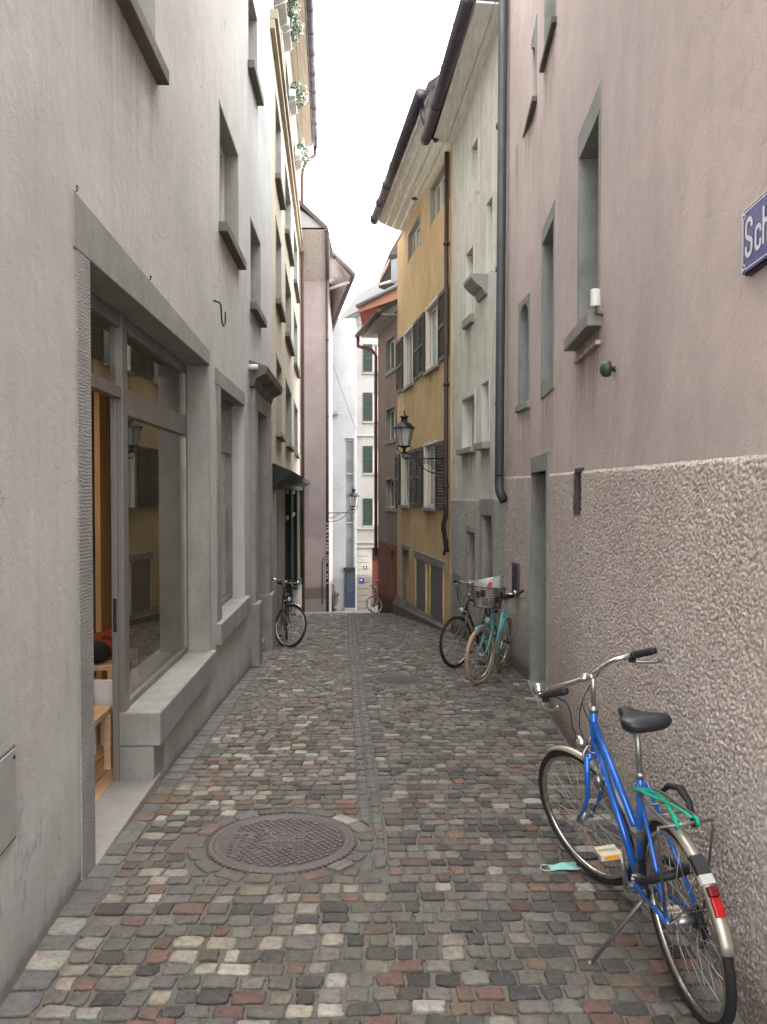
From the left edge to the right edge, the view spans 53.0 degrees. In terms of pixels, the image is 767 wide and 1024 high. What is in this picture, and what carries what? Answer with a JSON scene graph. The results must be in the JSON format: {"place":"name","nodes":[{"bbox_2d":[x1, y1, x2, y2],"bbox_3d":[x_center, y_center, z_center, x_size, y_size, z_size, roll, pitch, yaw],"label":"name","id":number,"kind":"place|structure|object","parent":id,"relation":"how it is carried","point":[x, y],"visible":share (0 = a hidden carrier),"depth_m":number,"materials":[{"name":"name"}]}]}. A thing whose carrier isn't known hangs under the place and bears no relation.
{"place":"outdoors","nodes":[
{"label":"outdoors","id":0,"kind":"place"},
{"bbox_2d":[0,611,744,1023],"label":"cobbled street","id":1,"kind":"structure","parent":0,"point":[42,969],"depth_m":3.91,"materials":[{"name":"stone"}]},
{"bbox_2d":[206,813,356,874],"bbox_3d":[-0.583,1.907,4.437,0.864,0.035,0.864,0,-2,0],"label":"manhole cover","id":2,"kind":"object","parent":1,"relation":"on","point":[280,844],"visible":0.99,"depth_m":4.38,"materials":[{"name":"metal"}]},
{"bbox_2d":[272,578,306,647],"bbox_3d":[-1.636,1.582,12.740,0.608,1.164,1.656,-4,-1,-9],"label":"bicycle","id":3,"kind":"object","parent":1,"relation":"on","point":[284,609],"visible":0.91,"depth_m":12.32,"materials":[{"name":"metal"}]},
{"bbox_2d":[332,584,339,610],"bbox_3d":[-1.878,3.269,29.394,0.411,1.040,0.390,0,1,0],"label":"potted shrub","id":4,"kind":"object","parent":1,"relation":"on","point":[334,600],"visible":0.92,"depth_m":29.34,"materials":[{"name":"green plant"}]},
{"bbox_2d":[366,580,381,612],"bbox_3d":[-0.304,2.451,22.345,0.480,0.957,1.181,2,-6,-6],"label":"bicycle","id":5,"kind":"object","parent":1,"relation":"on","point":[374,596],"visible":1,"depth_m":22.01,"materials":[{"name":"silver metal"}]},
{"bbox_2d":[370,675,425,685],"bbox_3d":[0.180,2.054,9.362,0.684,0.035,0.684,0,-2,0],"label":"manhole cover","id":6,"kind":"object","parent":1,"relation":"on","point":[398,680],"visible":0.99,"depth_m":9.30,"materials":[{"name":"metal"}]},
{"bbox_2d":[439,580,497,667],"bbox_3d":[1.295,1.489,10.604,0.664,1.178,1.736,2,0,36],"label":"bicycle","id":7,"kind":"object","parent":1,"relation":"on","point":[462,611],"visible":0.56,"depth_m":10.32,"materials":[{"name":"metal"}]},
{"bbox_2d":[460,700,486,706],"bbox_3d":[0.943,2.015,8.051,0.284,0.034,0.284,0,-2,0],"label":"manhole cover","id":8,"kind":"object","parent":1,"relation":"on","point":[471,703],"visible":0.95,"depth_m":8.03,"materials":[{"name":"metal"}]},
{"bbox_2d":[464,585,525,684],"bbox_3d":[1.416,1.472,9.565,0.646,1.167,1.761,9,2,23],"label":"bicycle","id":9,"kind":"object","parent":1,"relation":"on","point":[494,651],"visible":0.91,"depth_m":9.22,"materials":[{"name":"teal metal"}]},
{"bbox_2d":[473,575,503,607],"bbox_3d":[1.248,0.941,9.169,0.353,0.396,0.336,0,1,0],"label":"newspaper bag","id":10,"kind":"object","parent":9,"relation":"in","point":[494,582],"visible":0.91,"depth_m":9.04,"materials":[{"name":"paper"}]},
{"bbox_2d":[540,862,580,870],"bbox_3d":[0.950,1.865,4.067,0.254,0.029,0.082,0,1,-8],"label":"face mask","id":11,"kind":"object","parent":1,"relation":"on","point":[566,865],"visible":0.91,"depth_m":4.05,"materials":[{"name":"fabric"}]},
{"bbox_2d":[532,647,736,1023],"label":"bicycle","id":12,"kind":"object","parent":1,"relation":"on","point":[638,837],"visible":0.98,"depth_m":3.10,"materials":[{"name":"metal"}]},
{"bbox_2d":[631,855,692,885],"bbox_3d":[1.075,1.400,2.983,0.205,0.150,0.300,0,1,0],"label":"bicycle lock","id":13,"kind":"object","parent":12,"relation":"attached to","point":[638,878],"visible":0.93,"depth_m":2.90,"materials":[{"name":"black paint"}]},
{"bbox_2d":[631,786,700,829],"bbox_3d":[1.042,1.089,2.870,0.092,0.047,0.383,0,1,-8],"label":"luggage strap","id":14,"kind":"object","parent":12,"relation":"attached to","point":[646,791],"visible":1,"depth_m":2.82,"materials":[{"name":"green rubber"}]},
{"bbox_2d":[660,783,695,826],"bbox_3d":[1.122,1.092,2.931,0.039,0.114,0.262,0,1,-7],"label":"bicycle lock","id":15,"kind":"object","parent":12,"relation":"attached to","point":[683,793],"visible":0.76,"depth_m":2.88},
{"bbox_2d":[299,0,459,317],"label":"sky","id":16,"kind":"structure","parent":0,"point":[372,57],"materials":[{"name":"white"}]},
{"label":"ground","id":17,"kind":"structure","parent":0,"visible":0},
{"bbox_2d":[0,0,250,1006],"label":"grey plaster house","id":18,"kind":"structure","parent":17,"relation":"on","point":[126,116],"depth_m":4.33,"materials":[{"name":"white paint"}]},
{"bbox_2d":[0,744,15,855],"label":"wall hatch","id":19,"kind":"object","parent":18,"relation":"attached to","point":[7,796],"depth_m":2.92,"materials":[{"name":"metal"}]},
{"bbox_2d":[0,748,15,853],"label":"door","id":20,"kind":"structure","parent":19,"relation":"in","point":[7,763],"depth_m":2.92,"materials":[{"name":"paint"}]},
{"bbox_2d":[110,398,119,780],"bbox_3d":[-1.838,0.538,5.255,0.041,2.627,0.045,0,1,0],"label":"door","id":21,"kind":"structure","parent":18,"relation":"in","point":[113,401],"depth_m":5.25,"materials":[{"name":"paint"}]},
{"bbox_2d":[90,291,182,801],"bbox_3d":[-4.047,0.210,5.751,4.504,3.400,5.345,0,1,0],"label":"shop room","id":22,"kind":"object","parent":18,"relation":"in","point":[154,538],"visible":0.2,"depth_m":8.29,"materials":[{"name":"plaster"},{"name":"oak wood"}]},
{"bbox_2d":[94,706,112,769],"bbox_3d":[-2.249,1.638,5.308,0.608,0.455,0.540,0,1,0],"label":"shop table","id":23,"kind":"object","parent":22,"relation":"on","point":[101,713],"visible":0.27,"depth_m":5.53,"materials":[{"name":"brown wood"}]},
{"bbox_2d":[94,679,130,753],"bbox_3d":[-2.031,1.543,5.803,0.289,0.608,0.269,0,1,0],"label":"shop stool","id":24,"kind":"object","parent":22,"relation":"on","point":[103,695],"visible":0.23,"depth_m":5.69,"materials":[{"name":"white paint"}]},
{"bbox_2d":[94,649,137,727],"bbox_3d":[-2.451,1.506,6.213,0.772,0.675,0.676,0,1,0],"label":"shop table","id":25,"kind":"object","parent":22,"relation":"on","point":[106,665],"visible":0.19,"depth_m":6.46,"materials":[{"name":"brown wood"}]},
{"bbox_2d":[93,628,135,663],"bbox_3d":[-2.258,1.059,6.203,0.414,0.220,0.656,0,1,0],"label":"pile of clothes","id":26,"kind":"object","parent":25,"relation":"on","point":[102,646],"visible":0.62,"depth_m":5.99,"materials":[{"name":"red fabric"}]},
{"bbox_2d":[90,292,187,746],"bbox_3d":[-1.833,0.251,5.698,0.072,3.219,3.259,0,1,-2],"label":"shop window","id":27,"kind":"structure","parent":18,"relation":"in","point":[131,405],"depth_m":5.38,"materials":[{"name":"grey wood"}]},
{"bbox_2d":[116,0,168,84],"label":"window","id":28,"kind":"structure","parent":18,"relation":"in","point":[139,15],"depth_m":5.02,"materials":[{"name":"white paint"}]},
{"bbox_2d":[214,300,225,326],"bbox_3d":[-1.642,-1.997,7.794,0.052,0.206,0.411,0,1,5],"label":"wall hook","id":29,"kind":"object","parent":18,"relation":"attached to","point":[224,325],"depth_m":7.76,"materials":[{"name":"metal"}]},
{"bbox_2d":[221,399,232,604],"bbox_3d":[-1.902,-0.108,8.818,0.065,2.402,1.690,0,1,-2],"label":"window","id":30,"kind":"structure","parent":18,"relation":"in","point":[226,409],"depth_m":9.46,"materials":[{"name":"grey glass"}]},
{"bbox_2d":[219,100,246,269],"bbox_3d":[-1.775,-3.576,8.552,0.304,1.364,1.380,0,1,-2],"label":"window","id":31,"kind":"structure","parent":18,"relation":"in","point":[228,229],"depth_m":9.10,"materials":[{"name":"white paint"}]},
{"bbox_2d":[243,0,282,672],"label":"light grey house","id":32,"kind":"structure","parent":17,"relation":"on","point":[263,388],"depth_m":10.93,"materials":[{"name":"white paint"}]},
{"bbox_2d":[248,0,263,105],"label":"window","id":33,"kind":"structure","parent":32,"relation":"in","point":[252,17],"depth_m":10.80,"materials":[{"name":"white paint"}]},
{"bbox_2d":[250,216,266,327],"bbox_3d":[-1.821,-3.331,10.782,0.240,1.241,1.179,0,1,-2],"label":"window","id":34,"kind":"structure","parent":32,"relation":"in","point":[255,244],"depth_m":11.30,"materials":[{"name":"white paint"}]},
{"bbox_2d":[270,0,318,638],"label":"cream house","id":35,"kind":"structure","parent":17,"relation":"on","point":[288,133],"depth_m":17.83,"materials":[{"name":"white paint"}]},
{"bbox_2d":[275,215,285,322],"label":"window","id":36,"kind":"structure","parent":35,"relation":"in","point":[278,245],"depth_m":15.25,"materials":[{"name":"white paint"}]},
{"bbox_2d":[275,88,285,209],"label":"window","id":37,"kind":"structure","parent":35,"relation":"in","point":[278,178],"depth_m":14.77,"materials":[{"name":"white paint"}]},
{"bbox_2d":[276,0,284,69],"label":"window","id":38,"kind":"structure","parent":35,"relation":"in","point":[276,0],"depth_m":14.31,"materials":[{"name":"white paint"}]},
{"bbox_2d":[276,353,286,441],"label":"window","id":39,"kind":"structure","parent":35,"relation":"in","point":[280,435],"depth_m":15.31,"materials":[{"name":"white paint"}]},
{"bbox_2d":[274,0,301,26],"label":"flower box","id":40,"kind":"object","parent":35,"relation":"attached to","point":[283,6],"visible":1,"depth_m":13.91,"materials":[{"name":"white plastic"}]},
{"bbox_2d":[285,52,293,152],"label":"window","id":41,"kind":"structure","parent":35,"relation":"in","point":[286,70],"depth_m":17.77,"materials":[{"name":"white paint"}]},
{"bbox_2d":[285,377,294,451],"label":"window","id":42,"kind":"structure","parent":35,"relation":"in","point":[288,444],"depth_m":19.12,"materials":[{"name":"white paint"}]},
{"bbox_2d":[285,264,294,356],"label":"window","id":43,"kind":"structure","parent":35,"relation":"in","point":[287,286],"depth_m":18.65,"materials":[{"name":"white paint"}]},
{"bbox_2d":[285,161,294,266],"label":"window","id":44,"kind":"structure","parent":35,"relation":"in","point":[287,192],"depth_m":18.42,"materials":[{"name":"white paint"}]},
{"bbox_2d":[281,9,304,52],"bbox_3d":[-1.809,-9.599,15.292,0.528,0.620,0.924,0,1,0],"label":"flower box","id":45,"kind":"object","parent":35,"relation":"attached to","point":[289,31],"visible":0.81,"depth_m":15.25,"materials":[{"name":"green plant"}]},
{"bbox_2d":[293,222,300,303],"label":"window","id":46,"kind":"structure","parent":35,"relation":"in","point":[296,287],"depth_m":22.01,"materials":[{"name":"white paint"}]},
{"bbox_2d":[294,138,299,207],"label":"window","id":47,"kind":"structure","parent":35,"relation":"in","point":[294,138],"depth_m":22.07,"materials":[{"name":"white paint"}]},
{"bbox_2d":[294,400,300,458],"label":"window","id":48,"kind":"structure","parent":35,"relation":"in","point":[296,454],"depth_m":22.83,"materials":[{"name":"white paint"}]},
{"bbox_2d":[294,310,300,378],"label":"window","id":49,"kind":"structure","parent":35,"relation":"in","point":[296,367],"depth_m":22.76,"materials":[{"name":"white paint"}]},
{"bbox_2d":[287,81,308,116],"bbox_3d":[-1.982,-9.590,17.802,0.529,0.617,0.910,0,1,0],"label":"flower box","id":50,"kind":"object","parent":35,"relation":"attached to","point":[294,101],"visible":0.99,"depth_m":17.69,"materials":[{"name":"green plant"}]},
{"bbox_2d":[294,141,311,170],"bbox_3d":[-2.190,-9.630,20.782,0.523,0.612,0.933,0,1,0],"label":"flower box","id":51,"kind":"object","parent":35,"relation":"attached to","point":[300,158],"visible":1,"depth_m":20.64,"materials":[{"name":"green plant"}]},
{"bbox_2d":[299,199,333,611],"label":"mauve house","id":52,"kind":"structure","parent":17,"relation":"on","point":[317,248],"depth_m":25.41,"materials":[{"name":"paint"}]},
{"bbox_2d":[329,486,358,521],"bbox_3d":[-1.343,-0.267,25.966,1.085,1.230,0.410,0,1,-2],"label":"wall lantern","id":53,"kind":"object","parent":52,"relation":"attached to","point":[353,496],"depth_m":25.91,"materials":[{"name":"metal"}]},
{"bbox_2d":[329,250,355,610],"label":"gabled house","id":54,"kind":"structure","parent":17,"relation":"on","point":[342,275],"depth_m":27.83,"materials":[{"name":"paint"}]},
{"bbox_2d":[332,318,356,610],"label":"white house","id":55,"kind":"structure","parent":17,"relation":"on","point":[344,430],"depth_m":30.97,"materials":[{"name":"paint"}]},
{"bbox_2d":[345,439,353,566],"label":"strip window","id":56,"kind":"structure","parent":55,"relation":"in","point":[349,443],"depth_m":31.13,"materials":[{"name":"grey paint"}]},
{"bbox_2d":[345,571,354,607],"bbox_3d":[-1.357,3.113,31.068,0.423,1.509,0.075,0,1,0],"label":"door","id":57,"kind":"structure","parent":55,"relation":"in","point":[349,575],"depth_m":31.03,"materials":[{"name":"blue paint"}]},
{"bbox_2d":[340,282,382,610],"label":"shuttered white house","id":58,"kind":"structure","parent":17,"relation":"on","point":[365,460],"depth_m":32.47,"materials":[{"name":"paint"}]},
{"bbox_2d":[363,393,373,422],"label":"window","id":59,"kind":"structure","parent":58,"relation":"in","point":[366,419],"depth_m":32.36,"materials":[{"name":"white paint"}]},
{"bbox_2d":[363,446,373,474],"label":"window","id":60,"kind":"structure","parent":58,"relation":"in","point":[365,471],"depth_m":32.41,"materials":[{"name":"white paint"}]},
{"bbox_2d":[363,498,373,527],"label":"window","id":61,"kind":"structure","parent":58,"relation":"in","point":[365,511],"depth_m":32.47,"materials":[{"name":"white paint"}]},
{"bbox_2d":[363,344,377,373],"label":"window","id":62,"kind":"structure","parent":58,"relation":"in","point":[366,370],"depth_m":32.32,"materials":[{"name":"green paint"}]},
{"bbox_2d":[372,548,377,604],"bbox_3d":[-0.268,2.717,32.886,0.429,2.515,0.060,0,1,0],"label":"door","id":63,"kind":"structure","parent":58,"relation":"in","point":[374,558],"depth_m":32.86,"materials":[{"name":"red paint"}]},
{"bbox_2d":[355,231,402,612],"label":"brown pink house","id":64,"kind":"structure","parent":17,"relation":"on","point":[378,313],"depth_m":21.66,"materials":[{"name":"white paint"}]},
{"bbox_2d":[384,330,395,377],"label":"window","id":65,"kind":"structure","parent":64,"relation":"in","point":[390,348],"depth_m":21.16,"materials":[{"name":"white paint"}]},
{"bbox_2d":[384,403,395,444],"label":"window","id":66,"kind":"structure","parent":64,"relation":"in","point":[390,416],"depth_m":21.29,"materials":[{"name":"white paint"}]},
{"bbox_2d":[384,476,395,511],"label":"window","id":67,"kind":"structure","parent":64,"relation":"in","point":[390,505],"depth_m":21.34,"materials":[{"name":"white paint"}]},
{"bbox_2d":[370,75,452,631],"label":"ochre house","id":68,"kind":"structure","parent":17,"relation":"on","point":[414,202],"depth_m":16.37,"materials":[{"name":"yellow paint"}]},
{"bbox_2d":[395,448,414,508],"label":"window","id":69,"kind":"structure","parent":68,"relation":"in","point":[407,477],"depth_m":19.40,"materials":[{"name":"white paint"}]},
{"bbox_2d":[396,318,418,393],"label":"window","id":70,"kind":"structure","parent":68,"relation":"in","point":[412,350],"depth_m":18.96,"materials":[{"name":"white paint"}]},
{"bbox_2d":[407,211,420,263],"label":"window","id":71,"kind":"structure","parent":68,"relation":"in","point":[413,241],"depth_m":17.99,"materials":[{"name":"white paint"}]},
{"bbox_2d":[394,410,443,474],"bbox_3d":[0.686,-1.308,14.567,1.005,1.230,0.410,0,1,-9],"label":"wall lantern","id":72,"kind":"object","parent":68,"relation":"attached to","point":[404,428],"depth_m":14.46,"materials":[{"name":"metal"}]},
{"bbox_2d":[415,440,443,511],"bbox_3d":[1.020,-0.741,16.031,0.214,1.438,2.845,0,1,-9],"label":"window","id":73,"kind":"structure","parent":68,"relation":"in","point":[433,504],"depth_m":16.51,"materials":[{"name":"white paint"}]},
{"bbox_2d":[418,289,448,377],"bbox_3d":[1.059,-3.598,15.703,0.214,1.453,2.731,0,1,-9],"label":"window","id":74,"kind":"structure","parent":68,"relation":"in","point":[436,326],"depth_m":16.32,"materials":[{"name":"white paint"}]},
{"bbox_2d":[429,151,449,228],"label":"window","id":75,"kind":"structure","parent":68,"relation":"in","point":[436,197],"depth_m":15.73,"materials":[{"name":"white paint"}]},
{"bbox_2d":[420,0,507,659],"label":"weathered white house","id":76,"kind":"structure","parent":17,"relation":"on","point":[467,114],"depth_m":12.01,"materials":[{"name":"grey paint"}]},
{"bbox_2d":[453,572,460,599],"bbox_3d":[1.318,1.335,13.685,0.041,0.471,0.560,0,1,-7],"label":"notice plate","id":77,"kind":"object","parent":76,"relation":"attached to","point":[456,576],"visible":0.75,"depth_m":13.68,"materials":[{"name":"blue paint"}]},
{"bbox_2d":[456,389,475,454],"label":"window","id":78,"kind":"structure","parent":76,"relation":"in","point":[465,448],"depth_m":13.33,"materials":[{"name":"white paint"}]},
{"bbox_2d":[462,242,473,329],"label":"window","id":79,"kind":"structure","parent":76,"relation":"in","point":[468,321],"depth_m":13.04,"materials":[{"name":"white paint"}]},
{"bbox_2d":[465,526,476,586],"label":"window","id":80,"kind":"structure","parent":76,"relation":"in","point":[471,536],"depth_m":12.97,"materials":[{"name":"grey paint"}]},
{"bbox_2d":[470,125,479,205],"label":"window","id":81,"kind":"structure","parent":76,"relation":"in","point":[475,143],"depth_m":12.63,"materials":[{"name":"grey paint"}]},
{"bbox_2d":[474,376,489,450],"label":"window","id":82,"kind":"structure","parent":76,"relation":"in","point":[484,444],"depth_m":11.99,"materials":[{"name":"white paint"}]},
{"bbox_2d":[486,191,493,273],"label":"window","id":83,"kind":"structure","parent":76,"relation":"in","point":[490,202],"depth_m":11.67,"materials":[{"name":"white paint"}]},
{"bbox_2d":[504,0,766,1023],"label":"pink house","id":84,"kind":"structure","parent":17,"relation":"on","point":[636,502],"depth_m":4.05,"materials":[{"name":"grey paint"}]},
{"bbox_2d":[512,562,519,596],"bbox_3d":[1.726,0.873,9.965,0.070,0.428,0.311,0,1,-3],"label":"door intercom","id":85,"kind":"object","parent":84,"relation":"attached to","point":[515,576],"depth_m":9.88,"materials":[{"name":"black paint"}]},
{"bbox_2d":[515,292,529,412],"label":"window","id":86,"kind":"structure","parent":84,"relation":"in","point":[524,306],"depth_m":9.83,"materials":[{"name":"grey paint"}]},
{"bbox_2d":[522,15,536,139],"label":"window","id":87,"kind":"structure","parent":84,"relation":"in","point":[533,102],"depth_m":8.91,"materials":[{"name":"white paint"}]},
{"bbox_2d":[540,200,554,399],"bbox_3d":[1.753,-2.108,7.858,0.172,1.808,0.900,0,1,4],"label":"window","id":88,"kind":"structure","parent":84,"relation":"in","point":[548,231],"depth_m":8.23,"materials":[{"name":"grey paint"}]},
{"bbox_2d":[539,0,556,72],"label":"window","id":89,"kind":"structure","parent":84,"relation":"in","point":[550,18],"depth_m":8.06,"materials":[{"name":"grey paint"}]},
{"bbox_2d":[575,467,583,514],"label":"slot window","id":90,"kind":"structure","parent":84,"relation":"in","point":[578,471],"depth_m":6.26,"materials":[{"name":"grey metal"}]},
{"bbox_2d":[564,80,601,351],"bbox_3d":[1.563,-2.141,5.748,0.260,1.696,0.978,0,1,4],"label":"window","id":91,"kind":"structure","parent":84,"relation":"in","point":[589,138],"depth_m":6.09,"materials":[{"name":"grey paint"}]},
{"bbox_2d":[590,288,602,315],"bbox_3d":[1.461,-1.426,5.248,0.097,0.183,0.060,0,1,0],"label":"motion sensor","id":92,"kind":"object","parent":84,"relation":"attached to","point":[595,298],"visible":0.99,"depth_m":5.22,"materials":[{"name":"white paint"}]},
{"bbox_2d":[599,361,615,376],"bbox_3d":[1.424,-0.907,4.879,0.105,0.106,0.106,0,1,0],"label":"wall bell","id":93,"kind":"object","parent":84,"relation":"attached to","point":[607,369],"depth_m":4.85,"materials":[{"name":"metal"}]},
{"bbox_2d":[742,190,766,275],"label":"street sign","id":94,"kind":"object","parent":84,"relation":"attached to","point":[754,237],"visible":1,"depth_m":2.67,"materials":[{"name":"blue metal"}]}
]}

